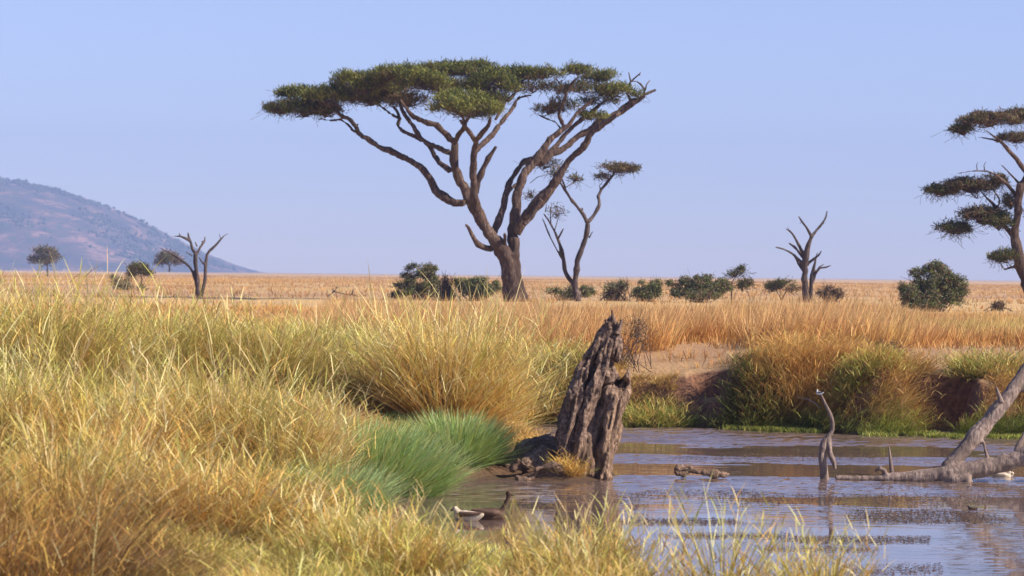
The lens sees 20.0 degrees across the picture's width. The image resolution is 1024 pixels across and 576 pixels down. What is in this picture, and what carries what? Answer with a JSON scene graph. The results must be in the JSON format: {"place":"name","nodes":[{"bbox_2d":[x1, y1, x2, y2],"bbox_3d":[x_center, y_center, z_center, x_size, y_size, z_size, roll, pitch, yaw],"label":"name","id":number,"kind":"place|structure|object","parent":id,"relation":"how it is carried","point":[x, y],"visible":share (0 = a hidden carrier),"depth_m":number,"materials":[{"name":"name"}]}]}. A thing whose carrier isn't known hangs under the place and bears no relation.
{"place":"outdoors","nodes":[
{"label":"outdoors","id":0,"kind":"place"},
{"bbox_2d":[0,181,263,272],"bbox_3d":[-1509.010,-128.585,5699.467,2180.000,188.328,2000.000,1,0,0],"label":"hill","id":1,"kind":"structure","parent":0,"point":[69,239],"depth_m":5017.86,"materials":[{"name":"grey stone"}]},
{"bbox_2d":[0,176,235,269],"bbox_3d":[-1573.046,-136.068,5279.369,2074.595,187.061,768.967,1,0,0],"label":"hillside scrub","id":2,"kind":"object","parent":1,"relation":"on","point":[179,246],"visible":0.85,"depth_m":5274.30,"materials":[{"name":"grey plant"}]},
{"bbox_2d":[0,270,1023,575],"bbox_3d":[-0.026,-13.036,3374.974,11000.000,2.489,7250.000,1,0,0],"label":"ground","id":3,"kind":"structure","parent":0,"point":[698,388],"depth_m":65.61,"materials":[{"name":"beige soil"}]},
{"bbox_2d":[27,244,65,275],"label":"tree","id":4,"kind":"object","parent":3,"relation":"on","point":[43,252],"visible":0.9,"depth_m":619.17,"materials":[{"name":"green plant"}]},
{"bbox_2d":[0,296,175,463],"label":"grass tussock","id":5,"kind":"object","parent":3,"relation":"on","point":[21,396],"depth_m":35.67,"materials":[{"name":"yellow plant"}]},
{"bbox_2d":[0,251,203,403],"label":"grass tussock","id":6,"kind":"object","parent":3,"relation":"on","point":[73,332],"depth_m":44.94,"materials":[{"name":"yellow plant"}]},
{"bbox_2d":[0,390,235,533],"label":"grass tussock","id":7,"kind":"object","parent":3,"relation":"on","point":[50,464],"depth_m":28.69,"materials":[{"name":"yellow plant"}]},
{"bbox_2d":[108,273,134,289],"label":"bush","id":8,"kind":"object","parent":3,"relation":"on","point":[120,284],"visible":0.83,"depth_m":239.84,"materials":[{"name":"green plant"}]},
{"bbox_2d":[124,258,155,290],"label":"tree","id":9,"kind":"object","parent":3,"relation":"on","point":[136,268],"visible":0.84,"depth_m":234.60,"materials":[{"name":"green plant"}]},
{"bbox_2d":[0,335,295,485],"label":"grass tussock","id":10,"kind":"object","parent":3,"relation":"on","point":[168,434],"depth_m":35.17,"materials":[{"name":"yellow plant"}]},
{"bbox_2d":[152,249,184,271],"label":"tree","id":11,"kind":"object","parent":3,"relation":"on","point":[167,258],"visible":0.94,"depth_m":559.51,"materials":[{"name":"green plant"}]},
{"bbox_2d":[67,281,288,382],"bbox_3d":[-5.862,0.745,50.001,3.917,1.902,4.181,0,0,-23],"label":"grass tussock","id":12,"kind":"object","parent":3,"relation":"on","point":[195,341],"depth_m":49.40,"materials":[{"name":"yellow plant"}]},
{"bbox_2d":[160,233,226,296],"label":"dead tree","id":13,"kind":"object","parent":3,"relation":"on","point":[195,275],"visible":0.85,"depth_m":182.76,"materials":[{"name":"brown wood"}]},
{"bbox_2d":[59,398,395,552],"bbox_3d":[-3.165,1.940,29.945,4.419,1.687,4.208,1,0,0],"label":"grass tussock","id":14,"kind":"object","parent":3,"relation":"on","point":[224,478],"depth_m":29.50,"materials":[{"name":"yellow plant"}]},
{"bbox_2d":[63,306,396,483],"bbox_3d":[-3.725,1.489,37.965,4.600,2.566,5.241,1,0,0],"label":"grass tussock","id":15,"kind":"object","parent":3,"relation":"on","point":[230,404],"depth_m":37.41,"materials":[{"name":"yellow plant"}]},
{"bbox_2d":[142,289,368,396],"bbox_3d":[-4.288,0.927,50.550,3.895,2.105,3.803,1,0,32],"label":"grass tussock","id":16,"kind":"object","parent":3,"relation":"on","point":[309,361],"depth_m":50.01,"materials":[{"name":"yellow plant"}]},
{"bbox_2d":[160,357,398,480],"bbox_3d":[-3.057,1.818,37.475,3.321,2.018,3.279,1,0,0],"label":"grass tussock","id":17,"kind":"object","parent":3,"relation":"on","point":[323,450],"depth_m":37.09,"materials":[{"name":"yellow plant"}]},
{"bbox_2d":[250,449,423,515],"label":"sedge clump","id":18,"kind":"object","parent":3,"relation":"on","point":[368,487],"visible":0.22,"depth_m":36.66,"materials":[{"name":"green plant"}]},
{"bbox_2d":[0,302,686,575],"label":"bank grass","id":19,"kind":"structure","parent":3,"relation":"on","point":[40,545],"depth_m":24.96,"materials":[{"name":"yellow plant"}]},
{"bbox_2d":[326,287,366,296],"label":"fallen branch","id":20,"kind":"object","parent":3,"relation":"on","point":[344,293],"visible":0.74,"depth_m":195.97,"materials":[{"name":"brown wood"}]},
{"bbox_2d":[248,477,464,572],"bbox_3d":[-1.515,2.341,28.026,2.279,1.092,2.434,1,0,0],"label":"tussock","id":21,"kind":"object","parent":3,"relation":"on","point":[357,505],"visible":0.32,"depth_m":27.84,"materials":[{"name":"yellow plant"}]},
{"bbox_2d":[305,307,468,413],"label":"grass tussock","id":22,"kind":"object","parent":3,"relation":"on","point":[350,376],"depth_m":51.95,"materials":[{"name":"yellow plant"}]},
{"bbox_2d":[283,493,501,575],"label":"tussock","id":23,"kind":"object","parent":3,"relation":"on","point":[438,562],"visible":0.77,"depth_m":27.27,"materials":[{"name":"yellow plant"}]},
{"bbox_2d":[290,404,505,497],"bbox_3d":[-2.037,2.348,41.997,4.036,1.376,4.035,1,0,0],"label":"sedge clump","id":24,"kind":"object","parent":3,"relation":"on","point":[428,469],"visible":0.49,"depth_m":41.41,"materials":[{"name":"green plant"}]},
{"bbox_2d":[387,260,442,299],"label":"bush","id":25,"kind":"object","parent":3,"relation":"on","point":[428,270],"visible":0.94,"depth_m":175.69,"materials":[{"name":"green plant"}]},
{"bbox_2d":[434,271,461,300],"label":"bush","id":26,"kind":"object","parent":3,"relation":"on","point":[445,284],"visible":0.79,"depth_m":173.91,"materials":[{"name":"plant"}]},
{"bbox_2d":[315,259,581,433],"bbox_3d":[-1.124,1.071,50.553,5.827,3.148,5.685,1,0,0],"label":"grass tussock","id":27,"kind":"object","parent":3,"relation":"on","point":[423,374],"depth_m":49.77,"materials":[{"name":"yellow plant"}]},
{"bbox_2d":[250,55,655,301],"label":"umbrella thorn tree","id":28,"kind":"object","parent":3,"relation":"on","point":[476,92],"visible":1,"depth_m":171.69,"materials":[{"name":"green plant"}]},
{"bbox_2d":[396,403,535,466],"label":"sedge clump","id":29,"kind":"object","parent":3,"relation":"on","point":[489,439],"visible":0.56,"depth_m":45.84,"materials":[{"name":"green plant"}]},
{"bbox_2d":[452,274,501,300],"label":"bush","id":30,"kind":"object","parent":3,"relation":"on","point":[475,280],"visible":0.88,"depth_m":173.57,"materials":[{"name":"green plant"}]},
{"bbox_2d":[424,559,553,575],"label":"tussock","id":31,"kind":"object","parent":3,"relation":"on","point":[490,571],"visible":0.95,"depth_m":25.59,"materials":[{"name":"yellow plant"}]},
{"bbox_2d":[0,272,1023,371],"bbox_3d":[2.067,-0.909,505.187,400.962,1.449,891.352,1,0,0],"label":"plain grass","id":32,"kind":"structure","parent":3,"relation":"on","point":[733,342],"depth_m":209.40,"materials":[{"name":"beige plant"}]},
{"bbox_2d":[503,432,579,480],"bbox_3d":[0.566,2.743,46.031,1.462,0.852,1.804,1,0,0],"label":"root mound","id":33,"kind":"object","parent":3,"relation":"on","point":[531,457],"visible":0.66,"depth_m":45.84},
{"bbox_2d":[542,448,601,477],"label":"grass tussock","id":34,"kind":"object","parent":33,"relation":"on","point":[570,467],"depth_m":45.19,"materials":[{"name":"yellow plant"}]},
{"bbox_2d":[492,332,630,421],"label":"grass tussock","id":35,"kind":"object","parent":3,"relation":"on","point":[576,350],"depth_m":63.07,"materials":[{"name":"yellow plant"}]},
{"bbox_2d":[475,487,668,575],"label":"reed clump","id":36,"kind":"object","parent":3,"relation":"on","point":[532,542],"visible":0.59,"depth_m":26.93,"materials":[{"name":"yellow plant"}]},
{"bbox_2d":[543,284,601,300],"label":"bush","id":37,"kind":"object","parent":3,"relation":"on","point":[583,290],"visible":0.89,"depth_m":183.85,"materials":[{"name":"green plant"}]},
{"bbox_2d":[514,157,643,300],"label":"acacia tree","id":38,"kind":"object","parent":3,"relation":"on","point":[615,167],"visible":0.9,"depth_m":177.87,"materials":[{"name":"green plant"}]},
{"bbox_2d":[517,518,702,575],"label":"reed clump","id":39,"kind":"object","parent":3,"relation":"on","point":[603,563],"visible":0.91,"depth_m":25.46,"materials":[{"name":"yellow plant"}]},
{"bbox_2d":[599,277,631,300],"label":"bush","id":40,"kind":"object","parent":3,"relation":"on","point":[618,289],"visible":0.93,"depth_m":183.70,"materials":[{"name":"green plant"}]},
{"bbox_2d":[614,307,662,372],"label":"thorn bush","id":41,"kind":"object","parent":3,"relation":"on","point":[639,334],"visible":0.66,"depth_m":64.41,"materials":[{"name":"brown plant"}]},
{"bbox_2d":[629,277,664,301],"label":"bush","id":42,"kind":"object","parent":3,"relation":"on","point":[653,290],"visible":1,"depth_m":179.79,"materials":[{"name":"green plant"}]},
{"bbox_2d":[296,288,1023,355],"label":"tall dry grass","id":43,"kind":"structure","parent":3,"relation":"on","point":[676,323],"depth_m":69.43,"materials":[{"name":"beige plant"}]},
{"bbox_2d":[622,387,703,428],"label":"grass tussock","id":44,"kind":"object","parent":3,"relation":"on","point":[650,416],"depth_m":61.58,"materials":[{"name":"green plant"}]},
{"bbox_2d":[664,268,735,302],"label":"thicket","id":45,"kind":"object","parent":3,"relation":"on","point":[702,287],"visible":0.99,"depth_m":177.64,"materials":[{"name":"green plant"}]},
{"bbox_2d":[636,470,824,575],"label":"reed clump","id":46,"kind":"object","parent":3,"relation":"on","point":[743,558],"visible":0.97,"depth_m":25.98,"materials":[{"name":"yellow plant"}]},
{"bbox_2d":[723,263,758,299],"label":"tree","id":47,"kind":"object","parent":3,"relation":"on","point":[745,283],"visible":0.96,"depth_m":182.10,"materials":[{"name":"green plant"}]},
{"bbox_2d":[700,343,812,429],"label":"grass tussock","id":48,"kind":"object","parent":3,"relation":"on","point":[734,403],"depth_m":61.45,"materials":[{"name":"green plant"}]},
{"bbox_2d":[512,331,1023,435],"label":"bank grass","id":49,"kind":"structure","parent":3,"relation":"on","point":[812,359],"depth_m":60.87,"materials":[{"name":"plant"}]},
{"bbox_2d":[694,547,853,575],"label":"reed clump","id":50,"kind":"object","parent":3,"relation":"on","point":[806,569],"visible":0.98,"depth_m":25.56,"materials":[{"name":"yellow plant"}]},
{"bbox_2d":[758,275,801,300],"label":"tree","id":51,"kind":"object","parent":3,"relation":"on","point":[776,284],"visible":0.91,"depth_m":199.66,"materials":[{"name":"green plant"}]},
{"bbox_2d":[784,389,820,411],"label":"drooping branch","id":52,"kind":"object","parent":3,"relation":"on","point":[807,399],"visible":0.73,"depth_m":60.64,"materials":[{"name":"brown wood"}]},
{"bbox_2d":[776,211,830,301],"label":"dead tree","id":53,"kind":"object","parent":3,"relation":"on","point":[804,262],"visible":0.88,"depth_m":189.77,"materials":[{"name":"brown wood"}]},
{"bbox_2d":[718,322,900,358],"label":"grass tussock","id":54,"kind":"object","parent":3,"relation":"on","point":[804,339],"depth_m":63.31,"materials":[{"name":"beige plant"}]},
{"bbox_2d":[735,505,907,575],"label":"reed clump","id":55,"kind":"object","parent":3,"relation":"on","point":[842,570],"visible":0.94,"depth_m":26.01,"materials":[{"name":"yellow plant"}]},
{"bbox_2d":[814,282,848,302],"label":"bush","id":56,"kind":"object","parent":3,"relation":"on","point":[830,291],"visible":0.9,"depth_m":189.88,"materials":[{"name":"plant"}]},
{"bbox_2d":[813,341,927,407],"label":"grass tussock","id":57,"kind":"object","parent":3,"relation":"on","point":[859,370],"depth_m":60.31,"materials":[{"name":"green plant"}]},
{"bbox_2d":[856,322,916,356],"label":"twiggy bush","id":58,"kind":"object","parent":3,"relation":"on","point":[888,344],"visible":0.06,"depth_m":62.98,"materials":[{"name":"brown plant"}]},
{"bbox_2d":[895,259,970,311],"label":"bush","id":59,"kind":"object","parent":3,"relation":"on","point":[922,292],"visible":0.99,"depth_m":140.57,"materials":[{"name":"green plant"}]},
{"bbox_2d":[918,104,1023,291],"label":"acacia tree","id":60,"kind":"object","parent":3,"relation":"on","point":[996,216],"visible":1,"depth_m":149.75,"materials":[{"name":"green plant"}]},
{"bbox_2d":[923,343,1023,380],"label":"grass tussock","id":61,"kind":"object","parent":3,"relation":"on","point":[968,367],"depth_m":60.87,"materials":[{"name":"yellow plant"}]},
{"bbox_2d":[983,293,1012,311],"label":"bush","id":62,"kind":"object","parent":3,"relation":"on","point":[999,305],"visible":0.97,"depth_m":147.83,"materials":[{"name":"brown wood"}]},
{"bbox_2d":[0,0,1023,280],"label":"sky","id":63,"kind":"structure","parent":0,"point":[760,116],"materials":[{"name":"blue"}]},
{"bbox_2d":[410,423,1023,575],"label":"water","id":64,"kind":"structure","parent":0,"point":[644,460],"depth_m":41.67,"materials":[{"name":"liquid"}]},
{"bbox_2d":[450,506,483,520],"bbox_3d":[-0.589,2.955,37.705,0.493,0.230,0.236,1,0,30],"label":"duck","id":65,"kind":"object","parent":64,"relation":"on","point":[472,515],"visible":0.88,"depth_m":37.61},
{"bbox_2d":[470,490,515,519],"bbox_3d":[-0.252,2.860,37.957,0.600,0.435,0.262,1,0,0],"label":"duck","id":66,"kind":"object","parent":64,"relation":"on","point":[492,513],"visible":0.81,"depth_m":37.88},
{"bbox_2d":[555,310,631,479],"bbox_3d":[1.281,1.819,45.961,1.228,2.956,1.088,1,0,0],"label":"tree stump","id":67,"kind":"object","parent":64,"relation":"in","point":[593,407],"visible":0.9,"depth_m":45.67,"materials":[{"name":"brown wood"}]},
{"bbox_2d":[674,464,728,478],"bbox_3d":[3.006,2.912,46.056,0.881,0.244,0.238,1,0,0],"label":"driftwood log","id":68,"kind":"object","parent":64,"relation":"on","point":[680,470],"visible":0.98,"depth_m":45.97,"materials":[{"name":"grey wood"}]},
{"bbox_2d":[519,454,1023,574],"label":"floating weed","id":69,"kind":"object","parent":64,"relation":"on","point":[876,518],"visible":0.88,"depth_m":39.46,"materials":[{"name":"brown plant"}]},
{"bbox_2d":[818,394,835,478],"bbox_3d":[5.034,2.374,46.188,0.324,1.405,0.181,1,0,25],"label":"leaning stick","id":70,"kind":"object","parent":64,"relation":"on","point":[825,446],"visible":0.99,"depth_m":46.16,"materials":[{"name":"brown wood"}]},
{"bbox_2d":[888,447,893,472],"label":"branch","id":71,"kind":"object","parent":64,"relation":"in","point":[891,469],"visible":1,"depth_m":46.29,"materials":[{"name":"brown wood"}]},
{"bbox_2d":[835,363,1023,481],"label":"fallen log","id":72,"kind":"object","parent":64,"relation":"in","point":[954,466],"visible":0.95,"depth_m":45.98,"materials":[{"name":"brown wood"}]},
{"bbox_2d":[992,471,1015,477],"bbox_3d":[7.966,3.044,47.047,0.398,0.161,0.184,1,0,0],"label":"duck","id":73,"kind":"object","parent":64,"relation":"on","point":[1009,474],"visible":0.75,"depth_m":47.00},
{"bbox_2d":[719,417,1021,439],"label":"waterside grass","id":74,"kind":"structure","parent":0,"point":[888,433],"depth_m":59.22,"materials":[{"name":"green plant"}]}
]}

